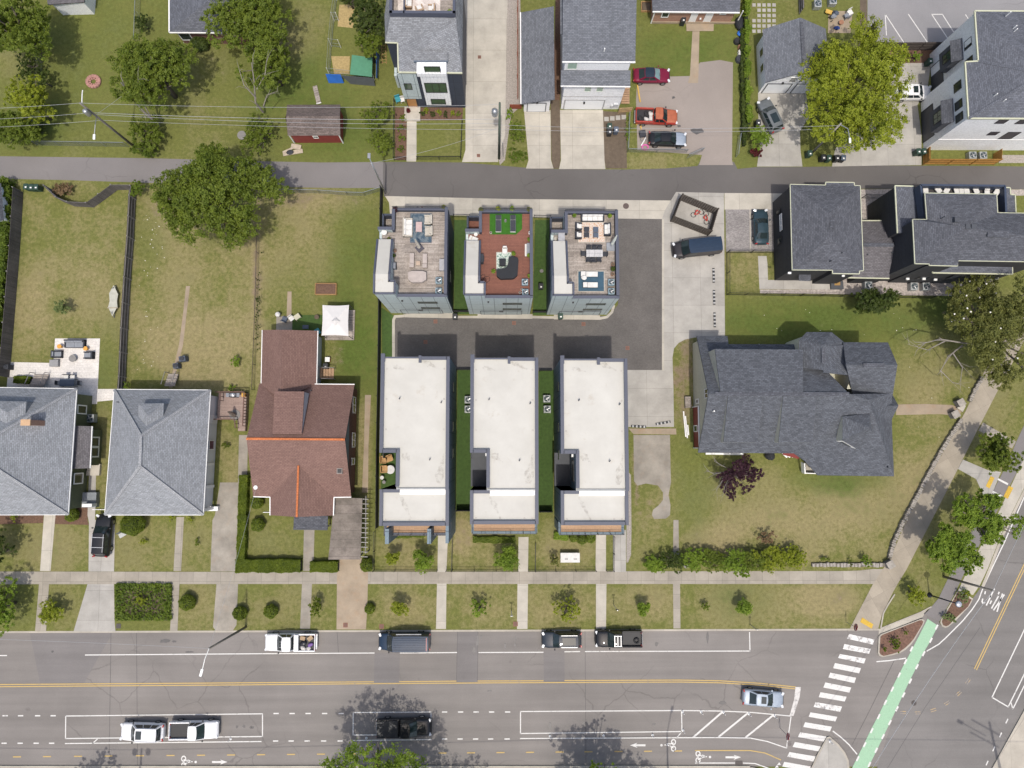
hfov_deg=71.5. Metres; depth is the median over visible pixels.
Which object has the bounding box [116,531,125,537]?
garden bench
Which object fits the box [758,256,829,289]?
entry walk
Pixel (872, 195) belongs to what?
iron fence
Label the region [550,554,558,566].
young tree
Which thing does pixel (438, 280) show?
air conditioner
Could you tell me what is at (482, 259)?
covered grill
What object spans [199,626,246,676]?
lamp pole
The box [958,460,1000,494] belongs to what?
kerb ramp
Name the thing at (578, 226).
armchair
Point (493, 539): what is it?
foundation hedge
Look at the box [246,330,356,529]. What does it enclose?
brown roof house
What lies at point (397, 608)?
young tree
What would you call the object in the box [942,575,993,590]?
utility pole
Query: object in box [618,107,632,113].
wooden gate
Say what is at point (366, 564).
round shrub
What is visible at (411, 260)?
sun lounger
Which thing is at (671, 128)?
overhead wire
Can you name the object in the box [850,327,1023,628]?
diagonal sidewalk
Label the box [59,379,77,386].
dining table
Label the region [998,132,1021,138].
window
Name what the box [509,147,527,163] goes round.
weed clump
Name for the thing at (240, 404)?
wooden deck
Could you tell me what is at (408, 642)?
van
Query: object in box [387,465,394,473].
fire table
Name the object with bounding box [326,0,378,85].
fowl pen
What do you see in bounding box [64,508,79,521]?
round shrub
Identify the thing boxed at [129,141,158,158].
vine shrub
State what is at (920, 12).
parking lot
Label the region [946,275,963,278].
window
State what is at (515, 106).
board fence
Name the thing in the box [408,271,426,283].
covered table
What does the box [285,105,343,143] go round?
garden shed
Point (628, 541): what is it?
gravel margin
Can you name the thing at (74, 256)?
lawn
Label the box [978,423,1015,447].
verge path
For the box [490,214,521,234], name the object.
turf mat
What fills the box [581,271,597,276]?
sun lounger
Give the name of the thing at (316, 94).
plank ramp
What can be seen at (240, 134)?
stone disk
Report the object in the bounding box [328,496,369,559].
carport
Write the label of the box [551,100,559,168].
gravel gap
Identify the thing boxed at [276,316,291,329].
corner slab
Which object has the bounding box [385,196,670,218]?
alley walk
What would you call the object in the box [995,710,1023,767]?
curb
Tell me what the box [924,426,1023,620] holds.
cycle track
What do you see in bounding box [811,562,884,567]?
stone wall
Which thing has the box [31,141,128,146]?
chain link fence
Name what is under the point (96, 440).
window
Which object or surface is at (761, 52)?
window
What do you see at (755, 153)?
red shrub
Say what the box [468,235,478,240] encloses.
sun lounger
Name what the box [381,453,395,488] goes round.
turf strip
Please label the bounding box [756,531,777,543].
dry shrub
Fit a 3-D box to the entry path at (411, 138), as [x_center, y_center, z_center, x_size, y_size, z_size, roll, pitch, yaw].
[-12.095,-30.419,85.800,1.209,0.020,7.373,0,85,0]
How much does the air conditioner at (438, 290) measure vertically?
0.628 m
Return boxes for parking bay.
[725,210,773,251]
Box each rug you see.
[410,213,431,242]
[496,252,510,268]
[578,222,604,242]
[578,271,604,291]
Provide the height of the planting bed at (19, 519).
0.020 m
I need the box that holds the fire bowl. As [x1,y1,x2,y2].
[69,355,75,361]
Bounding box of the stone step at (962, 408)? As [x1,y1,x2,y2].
[957,405,965,411]
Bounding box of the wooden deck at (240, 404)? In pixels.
[214,391,248,430]
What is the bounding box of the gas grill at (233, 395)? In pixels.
[226,393,239,397]
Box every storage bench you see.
[439,259,443,270]
[525,243,529,255]
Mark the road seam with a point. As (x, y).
(477, 681)
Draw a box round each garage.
[0,183,9,221]
[47,0,95,14]
[520,6,554,111]
[756,18,826,93]
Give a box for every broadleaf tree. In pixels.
[0,0,53,63]
[0,528,17,562]
[0,575,17,637]
[3,74,56,125]
[104,30,199,124]
[147,140,294,253]
[199,0,293,67]
[234,29,291,112]
[349,0,385,39]
[354,29,383,62]
[797,10,916,154]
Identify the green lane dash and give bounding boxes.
[856,625,937,766]
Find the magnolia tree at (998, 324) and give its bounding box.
[903,272,1023,393]
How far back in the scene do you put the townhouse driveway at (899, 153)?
86.16 m
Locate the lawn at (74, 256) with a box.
[0,0,1023,630]
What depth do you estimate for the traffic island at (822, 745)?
80.06 m
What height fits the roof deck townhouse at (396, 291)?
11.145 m
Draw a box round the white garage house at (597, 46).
[560,0,636,109]
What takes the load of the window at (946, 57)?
in the white town house at (974, 99)
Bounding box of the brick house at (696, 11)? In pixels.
[650,0,743,23]
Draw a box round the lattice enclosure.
[670,193,718,235]
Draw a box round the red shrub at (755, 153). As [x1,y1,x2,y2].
[750,148,762,156]
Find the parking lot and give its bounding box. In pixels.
[867,0,1023,41]
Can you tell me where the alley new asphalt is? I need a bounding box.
[383,162,1023,199]
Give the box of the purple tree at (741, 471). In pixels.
[705,453,764,500]
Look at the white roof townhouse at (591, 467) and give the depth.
72.62 m
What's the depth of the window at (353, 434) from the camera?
80.87 m
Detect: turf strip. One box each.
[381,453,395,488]
[382,308,393,356]
[454,220,468,313]
[456,370,472,509]
[533,220,548,314]
[538,370,553,510]
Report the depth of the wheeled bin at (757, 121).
85.15 m
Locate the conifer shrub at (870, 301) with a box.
[850,287,901,314]
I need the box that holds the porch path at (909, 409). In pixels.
[896,404,961,414]
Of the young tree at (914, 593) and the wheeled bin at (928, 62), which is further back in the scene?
the wheeled bin at (928, 62)
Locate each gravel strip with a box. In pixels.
[999,155,1023,162]
[1011,190,1023,195]
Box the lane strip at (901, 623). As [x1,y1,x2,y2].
[878,610,926,634]
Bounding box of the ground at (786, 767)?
[756,767,876,767]
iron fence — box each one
[372,531,437,571]
[445,537,452,571]
[452,570,517,571]
[528,542,535,571]
[536,570,596,571]
[606,536,614,571]
[726,249,775,294]
[728,292,936,298]
[861,194,883,198]
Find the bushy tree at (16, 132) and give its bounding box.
[0,109,46,148]
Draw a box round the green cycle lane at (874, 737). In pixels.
[852,619,935,767]
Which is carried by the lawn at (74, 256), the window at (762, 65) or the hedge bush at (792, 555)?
the hedge bush at (792, 555)
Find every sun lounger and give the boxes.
[409,253,414,267]
[422,253,426,267]
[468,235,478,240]
[496,215,500,231]
[510,215,515,231]
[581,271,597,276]
[583,282,597,287]
[934,188,941,192]
[983,189,989,193]
[993,189,999,195]
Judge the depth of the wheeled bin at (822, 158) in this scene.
84.92 m
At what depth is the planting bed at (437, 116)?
86.02 m
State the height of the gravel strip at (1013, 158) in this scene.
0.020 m
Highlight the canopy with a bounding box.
[321,305,353,338]
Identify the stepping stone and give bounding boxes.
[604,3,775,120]
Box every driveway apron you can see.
[73,584,115,631]
[213,584,237,630]
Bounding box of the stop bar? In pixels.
[789,687,800,715]
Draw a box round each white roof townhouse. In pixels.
[379,353,456,543]
[470,354,538,533]
[554,355,628,534]
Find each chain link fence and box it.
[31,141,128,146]
[133,0,139,37]
[251,225,258,389]
[281,187,379,195]
[393,98,405,160]
[416,121,462,159]
[627,113,687,152]
[687,147,704,157]
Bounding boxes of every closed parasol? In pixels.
[415,239,423,252]
[606,235,616,250]
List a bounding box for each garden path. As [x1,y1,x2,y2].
[169,286,189,387]
[287,292,291,315]
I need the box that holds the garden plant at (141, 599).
[135,593,147,605]
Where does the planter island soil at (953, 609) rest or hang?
in the planter island at (956, 618)
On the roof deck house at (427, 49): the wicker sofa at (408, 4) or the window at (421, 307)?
the wicker sofa at (408, 4)
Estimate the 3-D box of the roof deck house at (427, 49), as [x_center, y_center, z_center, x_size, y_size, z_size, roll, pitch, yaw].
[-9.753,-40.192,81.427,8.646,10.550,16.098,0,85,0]
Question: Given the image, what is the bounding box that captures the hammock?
[107,285,117,317]
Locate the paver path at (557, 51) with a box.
[554,0,560,99]
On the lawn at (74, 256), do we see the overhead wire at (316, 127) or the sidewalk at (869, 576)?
the sidewalk at (869, 576)
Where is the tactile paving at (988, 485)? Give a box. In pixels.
[860,476,1012,628]
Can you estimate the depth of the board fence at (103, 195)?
83.81 m
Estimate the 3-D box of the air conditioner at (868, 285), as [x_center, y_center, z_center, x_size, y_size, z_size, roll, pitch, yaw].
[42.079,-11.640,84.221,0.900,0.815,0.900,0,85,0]
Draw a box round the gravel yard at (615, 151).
[603,111,626,168]
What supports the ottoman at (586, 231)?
on the rug at (601, 236)
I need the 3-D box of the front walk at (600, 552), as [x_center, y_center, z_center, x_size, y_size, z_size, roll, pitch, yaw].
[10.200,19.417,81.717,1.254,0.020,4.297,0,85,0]
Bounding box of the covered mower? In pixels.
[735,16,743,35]
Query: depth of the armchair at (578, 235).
75.83 m
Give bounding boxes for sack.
[299,640,306,645]
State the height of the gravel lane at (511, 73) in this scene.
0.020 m
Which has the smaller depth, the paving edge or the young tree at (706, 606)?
the young tree at (706, 606)
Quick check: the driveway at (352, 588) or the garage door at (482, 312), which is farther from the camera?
the garage door at (482, 312)
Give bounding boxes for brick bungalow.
[168,0,248,43]
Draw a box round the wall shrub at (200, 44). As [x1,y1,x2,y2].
[190,36,208,51]
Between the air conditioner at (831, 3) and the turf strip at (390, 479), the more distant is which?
the air conditioner at (831, 3)
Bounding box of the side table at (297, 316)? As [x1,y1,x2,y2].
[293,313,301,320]
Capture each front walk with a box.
[35,584,48,631]
[40,515,54,570]
[170,584,179,630]
[174,517,183,570]
[300,584,311,628]
[303,530,313,570]
[436,583,446,628]
[438,536,447,571]
[517,584,527,628]
[518,537,527,570]
[596,535,605,570]
[596,584,605,628]
[673,520,678,554]
[673,583,679,628]
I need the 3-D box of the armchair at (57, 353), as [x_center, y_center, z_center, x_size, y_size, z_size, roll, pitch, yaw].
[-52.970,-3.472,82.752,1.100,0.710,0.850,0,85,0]
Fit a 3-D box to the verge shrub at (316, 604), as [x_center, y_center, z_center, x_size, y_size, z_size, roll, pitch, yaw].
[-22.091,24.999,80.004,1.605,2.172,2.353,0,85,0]
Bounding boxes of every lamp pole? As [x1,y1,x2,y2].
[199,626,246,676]
[368,153,385,193]
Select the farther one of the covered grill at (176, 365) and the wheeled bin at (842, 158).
the wheeled bin at (842, 158)
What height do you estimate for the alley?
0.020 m
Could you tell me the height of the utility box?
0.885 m
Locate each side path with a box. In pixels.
[238,435,247,482]
[362,395,370,492]
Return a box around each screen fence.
[375,185,382,528]
[453,310,468,312]
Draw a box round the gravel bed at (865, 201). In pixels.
[861,189,891,219]
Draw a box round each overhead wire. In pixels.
[91,103,498,107]
[96,114,497,123]
[104,120,466,129]
[107,113,481,119]
[211,489,255,640]
[374,128,496,162]
[510,129,810,131]
[511,125,837,128]
[872,591,992,767]
[993,526,1023,589]
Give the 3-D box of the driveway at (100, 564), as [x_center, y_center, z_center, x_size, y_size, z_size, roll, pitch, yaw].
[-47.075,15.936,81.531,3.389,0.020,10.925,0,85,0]
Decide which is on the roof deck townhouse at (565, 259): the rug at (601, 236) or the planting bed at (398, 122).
the rug at (601, 236)
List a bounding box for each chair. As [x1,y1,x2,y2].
[280,316,286,322]
[287,314,294,321]
[380,456,386,462]
[380,465,387,472]
[385,454,392,462]
[394,94,401,102]
[415,4,423,10]
[428,3,435,10]
[825,9,834,14]
[828,10,838,21]
[842,13,851,20]
[845,7,852,14]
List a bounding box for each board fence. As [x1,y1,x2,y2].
[0,186,22,376]
[43,184,128,207]
[117,185,136,388]
[510,104,521,108]
[517,0,517,98]
[798,0,803,13]
[867,23,941,50]
[922,147,1002,164]
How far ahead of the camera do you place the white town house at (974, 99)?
78.74 m
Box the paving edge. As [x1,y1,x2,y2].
[392,210,750,370]
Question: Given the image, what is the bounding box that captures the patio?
[7,339,99,403]
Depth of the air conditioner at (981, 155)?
85.36 m
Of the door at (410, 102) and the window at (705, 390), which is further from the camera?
the door at (410, 102)
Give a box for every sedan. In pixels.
[633,65,669,85]
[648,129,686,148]
[742,687,783,709]
[751,209,770,244]
[756,97,784,134]
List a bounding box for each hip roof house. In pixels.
[0,387,101,514]
[92,389,219,515]
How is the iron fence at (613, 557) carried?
on the lawn at (74, 256)
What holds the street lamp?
on the ground at (786, 767)
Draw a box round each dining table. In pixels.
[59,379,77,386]
[586,250,602,258]
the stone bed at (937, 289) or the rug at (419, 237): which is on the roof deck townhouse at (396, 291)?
the rug at (419, 237)
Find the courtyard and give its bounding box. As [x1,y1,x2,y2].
[395,219,661,370]
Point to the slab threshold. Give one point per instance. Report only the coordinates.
(653, 431)
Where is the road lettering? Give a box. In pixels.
[981,589,1004,611]
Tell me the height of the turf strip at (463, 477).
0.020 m
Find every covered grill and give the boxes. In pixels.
[3,364,13,369]
[173,363,181,368]
[179,356,188,361]
[480,254,483,263]
[764,453,774,459]
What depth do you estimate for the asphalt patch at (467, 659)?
80.72 m
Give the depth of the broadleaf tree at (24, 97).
80.76 m
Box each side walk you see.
[97,389,113,401]
[613,530,625,571]
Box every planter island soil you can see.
[879,620,922,655]
[942,591,970,625]
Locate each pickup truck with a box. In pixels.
[168,718,219,741]
[264,631,317,653]
[376,715,431,739]
[595,628,642,649]
[634,106,677,126]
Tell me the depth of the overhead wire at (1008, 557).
73.92 m
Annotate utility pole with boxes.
[79,90,132,145]
[491,102,503,159]
[812,123,850,152]
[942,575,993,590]
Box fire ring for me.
[85,74,101,88]
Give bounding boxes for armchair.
[50,350,63,357]
[83,351,94,358]
[424,214,432,224]
[425,226,432,236]
[575,222,581,230]
[575,231,581,239]
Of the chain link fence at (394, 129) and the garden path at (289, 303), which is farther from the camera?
the chain link fence at (394, 129)
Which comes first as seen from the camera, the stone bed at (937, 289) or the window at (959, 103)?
the window at (959, 103)
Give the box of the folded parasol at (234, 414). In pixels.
[227,410,239,418]
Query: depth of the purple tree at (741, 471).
79.43 m
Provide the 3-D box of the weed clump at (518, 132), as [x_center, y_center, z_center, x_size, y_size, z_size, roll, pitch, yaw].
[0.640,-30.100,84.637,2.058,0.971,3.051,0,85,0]
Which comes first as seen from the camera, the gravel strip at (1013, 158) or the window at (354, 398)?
the window at (354, 398)
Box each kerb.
[0,490,1023,767]
[880,594,931,628]
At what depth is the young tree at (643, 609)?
79.65 m
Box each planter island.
[877,619,923,656]
[940,590,972,627]
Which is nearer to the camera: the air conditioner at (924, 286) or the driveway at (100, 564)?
the driveway at (100, 564)
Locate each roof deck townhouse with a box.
[373,206,453,313]
[463,208,532,314]
[546,209,619,314]
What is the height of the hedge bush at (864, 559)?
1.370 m
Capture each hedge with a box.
[0,175,18,349]
[13,375,32,383]
[235,557,302,573]
[236,474,250,559]
[309,560,338,572]
[396,536,424,538]
[472,536,515,543]
[553,531,568,540]
[738,27,747,146]
[741,0,753,126]
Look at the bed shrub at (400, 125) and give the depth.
85.27 m
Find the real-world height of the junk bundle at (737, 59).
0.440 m
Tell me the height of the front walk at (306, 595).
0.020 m
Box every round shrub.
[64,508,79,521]
[119,515,145,535]
[178,594,196,610]
[232,606,247,620]
[249,497,263,508]
[250,518,265,531]
[263,603,278,619]
[359,558,373,571]
[364,602,374,613]
[569,535,577,541]
[577,535,586,544]
[586,535,595,543]
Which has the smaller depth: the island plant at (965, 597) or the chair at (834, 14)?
the island plant at (965, 597)
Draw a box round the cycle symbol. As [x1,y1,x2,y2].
[181,739,780,767]
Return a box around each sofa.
[64,339,86,347]
[403,217,412,237]
[405,0,411,9]
[496,256,518,279]
[581,213,604,221]
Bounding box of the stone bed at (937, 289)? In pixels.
[760,279,993,295]
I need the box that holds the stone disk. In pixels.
[237,131,245,139]
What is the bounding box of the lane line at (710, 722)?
[0,632,790,767]
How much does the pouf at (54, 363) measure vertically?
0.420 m
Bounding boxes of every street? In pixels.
[0,609,928,766]
[877,496,1023,767]
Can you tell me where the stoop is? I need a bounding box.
[686,23,713,30]
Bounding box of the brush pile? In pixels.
[52,182,73,196]
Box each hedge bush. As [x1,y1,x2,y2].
[642,553,666,573]
[657,550,686,573]
[677,546,709,572]
[700,547,727,573]
[719,548,750,572]
[733,564,749,577]
[742,549,771,571]
[752,544,793,575]
[775,543,807,569]
[861,554,872,568]
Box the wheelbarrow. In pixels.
[639,130,646,140]
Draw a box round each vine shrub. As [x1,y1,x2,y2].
[16,53,41,83]
[34,120,45,136]
[35,68,52,86]
[127,113,163,151]
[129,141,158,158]
[130,179,144,196]
[134,12,148,32]
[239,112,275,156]
[255,252,261,349]
[341,0,360,8]
[359,100,394,130]
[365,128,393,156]
[750,124,773,150]
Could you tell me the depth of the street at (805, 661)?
80.31 m
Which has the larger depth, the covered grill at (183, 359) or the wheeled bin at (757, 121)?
the wheeled bin at (757, 121)
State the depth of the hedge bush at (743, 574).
80.65 m
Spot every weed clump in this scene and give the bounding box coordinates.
[230,355,239,366]
[506,108,513,124]
[509,119,525,143]
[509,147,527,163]
[625,117,631,140]
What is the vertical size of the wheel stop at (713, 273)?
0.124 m
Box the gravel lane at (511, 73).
[499,0,520,164]
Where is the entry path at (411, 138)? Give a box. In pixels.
[406,121,416,161]
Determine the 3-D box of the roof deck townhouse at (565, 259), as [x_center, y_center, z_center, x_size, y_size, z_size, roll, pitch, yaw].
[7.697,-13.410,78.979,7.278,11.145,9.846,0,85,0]
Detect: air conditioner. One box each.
[87,414,97,422]
[435,277,441,284]
[435,288,441,293]
[465,396,469,403]
[465,406,469,412]
[522,279,527,285]
[522,289,527,294]
[543,395,549,402]
[543,406,550,412]
[608,279,614,285]
[608,288,614,294]
[812,0,821,9]
[827,0,836,6]
[862,282,871,289]
[907,282,917,290]
[919,282,929,290]
[965,151,976,158]
[977,151,986,158]
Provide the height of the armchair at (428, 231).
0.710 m
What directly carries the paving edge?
on the courtyard
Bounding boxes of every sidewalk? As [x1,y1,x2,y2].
[0,569,882,583]
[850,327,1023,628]
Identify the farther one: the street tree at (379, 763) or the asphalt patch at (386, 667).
the asphalt patch at (386, 667)
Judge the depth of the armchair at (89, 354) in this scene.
82.65 m
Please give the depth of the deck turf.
83.70 m
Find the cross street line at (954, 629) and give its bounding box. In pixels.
[832,497,1023,765]
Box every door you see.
[209,415,216,423]
[400,310,442,313]
[406,99,417,105]
[480,311,521,314]
[527,103,546,111]
[559,311,600,314]
[563,99,604,109]
[688,13,698,21]
[703,13,713,21]
[761,83,792,92]
[790,84,805,93]
[921,103,934,142]
[930,61,943,90]
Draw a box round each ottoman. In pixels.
[499,259,505,266]
[584,227,588,237]
[593,227,597,237]
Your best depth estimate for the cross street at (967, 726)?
80.90 m
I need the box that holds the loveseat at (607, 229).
[604,222,610,235]
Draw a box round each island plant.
[889,635,900,646]
[942,613,956,622]
[956,588,970,606]
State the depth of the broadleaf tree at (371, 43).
82.46 m
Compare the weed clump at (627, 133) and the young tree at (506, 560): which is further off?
the weed clump at (627, 133)
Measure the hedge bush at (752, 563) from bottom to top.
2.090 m
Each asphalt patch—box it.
[30,633,111,682]
[374,653,399,682]
[457,632,477,681]
[544,650,563,681]
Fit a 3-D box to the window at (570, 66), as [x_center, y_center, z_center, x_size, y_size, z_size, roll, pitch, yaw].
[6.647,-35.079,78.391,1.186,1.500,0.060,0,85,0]
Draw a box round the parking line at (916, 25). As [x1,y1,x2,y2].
[885,14,967,41]
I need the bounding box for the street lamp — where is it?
[927,592,961,606]
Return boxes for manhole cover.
[623,203,628,208]
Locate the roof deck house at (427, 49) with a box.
[385,0,465,120]
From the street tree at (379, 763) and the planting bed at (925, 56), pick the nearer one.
the street tree at (379, 763)
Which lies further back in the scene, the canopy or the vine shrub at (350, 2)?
the vine shrub at (350, 2)
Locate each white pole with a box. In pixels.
[683,411,685,436]
[685,416,687,437]
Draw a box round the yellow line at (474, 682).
[0,565,1023,759]
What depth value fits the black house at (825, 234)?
79.38 m
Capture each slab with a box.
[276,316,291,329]
[633,435,670,518]
[828,11,851,32]
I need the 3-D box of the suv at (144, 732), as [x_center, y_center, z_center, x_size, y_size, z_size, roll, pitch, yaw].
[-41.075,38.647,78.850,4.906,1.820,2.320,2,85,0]
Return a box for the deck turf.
[292,315,322,330]
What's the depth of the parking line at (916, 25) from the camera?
87.49 m
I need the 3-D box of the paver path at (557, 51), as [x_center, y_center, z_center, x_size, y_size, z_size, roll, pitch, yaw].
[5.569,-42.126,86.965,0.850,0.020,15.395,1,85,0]
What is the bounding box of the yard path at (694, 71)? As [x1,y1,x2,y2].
[688,31,698,82]
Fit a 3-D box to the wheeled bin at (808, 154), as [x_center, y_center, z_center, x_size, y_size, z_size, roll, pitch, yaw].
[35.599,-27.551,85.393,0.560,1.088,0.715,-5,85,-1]
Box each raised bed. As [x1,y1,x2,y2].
[315,283,336,294]
[641,1,650,11]
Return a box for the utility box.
[560,552,579,562]
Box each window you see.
[73,472,83,484]
[77,404,86,414]
[92,437,99,456]
[178,34,191,39]
[209,440,213,449]
[352,432,355,447]
[353,396,355,413]
[404,83,412,89]
[418,302,437,303]
[421,307,439,308]
[424,66,440,72]
[424,83,447,92]
[431,99,445,103]
[503,303,521,304]
[503,308,521,309]
[566,63,577,69]
[571,460,573,480]
[583,87,591,91]
[583,309,601,310]
[586,303,605,304]
[595,87,603,91]
[661,13,669,17]
[704,388,707,398]
[759,46,763,59]
[760,61,763,74]
[777,236,781,244]
[788,77,798,81]
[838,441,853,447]
[933,109,940,125]
[942,50,950,64]
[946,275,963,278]
[953,79,961,93]
[954,98,962,111]
[955,111,962,123]
[964,37,971,50]
[987,132,999,134]
[994,120,1008,123]
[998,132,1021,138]
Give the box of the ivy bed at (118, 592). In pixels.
[114,583,171,620]
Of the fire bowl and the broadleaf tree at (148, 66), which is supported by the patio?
the fire bowl
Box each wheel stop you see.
[631,425,645,427]
[656,421,670,424]
[712,268,714,282]
[713,290,715,304]
[713,313,715,326]
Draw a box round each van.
[378,631,430,652]
[671,236,722,258]
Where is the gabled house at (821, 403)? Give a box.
[684,332,897,475]
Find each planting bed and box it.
[0,515,43,523]
[55,507,88,524]
[395,108,406,159]
[420,108,462,120]
[889,50,933,62]
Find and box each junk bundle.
[733,37,739,44]
[735,55,740,63]
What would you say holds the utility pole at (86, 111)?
on the lawn at (74, 256)
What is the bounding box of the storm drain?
[735,761,742,764]
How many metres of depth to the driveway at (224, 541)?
81.57 m
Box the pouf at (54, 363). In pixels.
[49,360,59,366]
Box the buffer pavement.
[959,461,1023,594]
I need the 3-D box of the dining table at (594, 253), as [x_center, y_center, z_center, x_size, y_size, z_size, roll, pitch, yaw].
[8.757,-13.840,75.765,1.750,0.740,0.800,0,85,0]
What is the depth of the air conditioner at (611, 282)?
75.32 m
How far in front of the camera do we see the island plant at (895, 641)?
80.56 m
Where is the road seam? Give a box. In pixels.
[109,628,979,766]
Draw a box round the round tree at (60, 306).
[53,300,70,314]
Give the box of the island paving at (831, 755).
[813,738,846,767]
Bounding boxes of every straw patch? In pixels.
[331,56,349,73]
[338,5,356,27]
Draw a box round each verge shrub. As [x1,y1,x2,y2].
[37,598,63,624]
[308,596,321,616]
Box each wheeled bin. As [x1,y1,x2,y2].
[23,183,30,190]
[28,184,37,191]
[33,184,43,191]
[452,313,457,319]
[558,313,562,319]
[607,123,611,128]
[607,129,611,136]
[613,126,618,134]
[679,17,685,25]
[754,119,760,127]
[804,150,812,157]
[818,154,825,161]
[824,155,831,162]
[832,155,839,162]
[838,155,845,162]
[912,148,921,155]
[918,148,926,155]
[924,58,932,66]
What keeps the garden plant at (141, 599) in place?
on the ivy bed at (118, 592)
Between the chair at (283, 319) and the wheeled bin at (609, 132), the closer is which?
the chair at (283, 319)
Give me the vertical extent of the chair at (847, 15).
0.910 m
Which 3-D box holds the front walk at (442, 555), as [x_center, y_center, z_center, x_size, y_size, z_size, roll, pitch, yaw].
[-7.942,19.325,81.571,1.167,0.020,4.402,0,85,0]
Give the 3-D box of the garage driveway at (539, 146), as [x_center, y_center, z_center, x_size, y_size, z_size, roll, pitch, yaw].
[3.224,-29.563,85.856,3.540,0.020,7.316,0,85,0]
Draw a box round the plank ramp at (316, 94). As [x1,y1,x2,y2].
[313,85,320,103]
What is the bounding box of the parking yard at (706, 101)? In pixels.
[636,60,732,164]
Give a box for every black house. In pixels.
[773,182,893,289]
[867,184,1023,283]
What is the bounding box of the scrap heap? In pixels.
[282,143,302,155]
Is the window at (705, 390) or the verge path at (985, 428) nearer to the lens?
the window at (705, 390)
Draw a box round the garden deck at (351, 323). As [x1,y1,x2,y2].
[325,310,354,339]
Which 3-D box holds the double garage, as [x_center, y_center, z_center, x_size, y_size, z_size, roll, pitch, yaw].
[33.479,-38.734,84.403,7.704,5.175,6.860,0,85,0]
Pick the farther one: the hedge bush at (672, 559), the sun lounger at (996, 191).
the hedge bush at (672, 559)
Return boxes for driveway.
[88,476,114,571]
[210,482,238,571]
[336,558,367,629]
[462,0,506,161]
[524,110,552,168]
[559,110,604,168]
[627,192,724,426]
[757,93,807,166]
[832,63,929,166]
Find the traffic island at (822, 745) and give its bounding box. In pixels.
[810,736,848,767]
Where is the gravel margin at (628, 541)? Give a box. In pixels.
[626,473,630,562]
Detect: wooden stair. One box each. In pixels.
[24,372,48,386]
[161,372,178,385]
[317,367,335,379]
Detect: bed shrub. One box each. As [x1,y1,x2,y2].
[396,124,405,131]
[912,51,922,60]
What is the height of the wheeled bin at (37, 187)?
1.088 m
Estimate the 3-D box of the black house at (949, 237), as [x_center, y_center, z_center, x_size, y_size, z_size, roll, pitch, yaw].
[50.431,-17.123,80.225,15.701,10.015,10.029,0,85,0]
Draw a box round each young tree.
[385,551,400,565]
[390,601,409,615]
[411,549,434,574]
[469,598,491,617]
[493,544,519,570]
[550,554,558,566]
[551,595,580,623]
[637,602,649,616]
[700,602,709,610]
[735,597,752,615]
[906,585,926,606]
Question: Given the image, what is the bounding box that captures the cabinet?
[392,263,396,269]
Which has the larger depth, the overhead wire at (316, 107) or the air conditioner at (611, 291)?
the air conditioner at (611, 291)
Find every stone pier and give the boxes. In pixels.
[883,559,895,569]
[947,410,960,418]
[953,398,965,406]
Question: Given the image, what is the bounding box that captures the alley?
[0,156,382,187]
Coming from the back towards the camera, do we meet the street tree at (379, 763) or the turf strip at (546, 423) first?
the turf strip at (546, 423)
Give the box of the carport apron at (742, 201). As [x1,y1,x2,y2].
[724,193,781,209]
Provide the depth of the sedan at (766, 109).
85.11 m
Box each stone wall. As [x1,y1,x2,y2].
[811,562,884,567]
[886,418,962,558]
[967,375,983,401]
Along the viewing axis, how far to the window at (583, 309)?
80.75 m
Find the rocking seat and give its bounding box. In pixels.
[502,246,506,253]
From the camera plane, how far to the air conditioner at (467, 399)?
82.34 m
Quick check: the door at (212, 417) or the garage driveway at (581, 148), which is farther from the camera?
the garage driveway at (581, 148)
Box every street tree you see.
[319,739,427,767]
[589,760,616,767]
[924,521,985,576]
[951,488,1023,545]
[975,432,1023,474]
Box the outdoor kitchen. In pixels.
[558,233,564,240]
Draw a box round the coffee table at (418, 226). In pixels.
[416,222,421,232]
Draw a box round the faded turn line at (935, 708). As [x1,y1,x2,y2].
[900,678,969,714]
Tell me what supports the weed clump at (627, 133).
attached to the chain link fence at (647, 150)
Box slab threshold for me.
[629,429,675,433]
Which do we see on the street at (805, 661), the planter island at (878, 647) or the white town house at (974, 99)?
the planter island at (878, 647)
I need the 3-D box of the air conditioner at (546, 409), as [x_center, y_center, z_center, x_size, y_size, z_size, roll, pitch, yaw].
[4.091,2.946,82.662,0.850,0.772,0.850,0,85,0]
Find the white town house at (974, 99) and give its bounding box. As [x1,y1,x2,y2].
[921,10,1023,149]
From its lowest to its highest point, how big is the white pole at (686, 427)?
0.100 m
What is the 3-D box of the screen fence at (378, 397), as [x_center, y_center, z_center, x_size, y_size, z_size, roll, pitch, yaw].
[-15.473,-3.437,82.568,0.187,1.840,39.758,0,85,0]
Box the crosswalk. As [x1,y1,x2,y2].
[782,634,873,767]
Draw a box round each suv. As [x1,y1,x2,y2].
[90,514,115,557]
[119,720,165,743]
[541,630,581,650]
[894,82,931,102]
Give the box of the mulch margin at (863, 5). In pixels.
[860,0,866,26]
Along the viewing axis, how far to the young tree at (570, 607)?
79.30 m

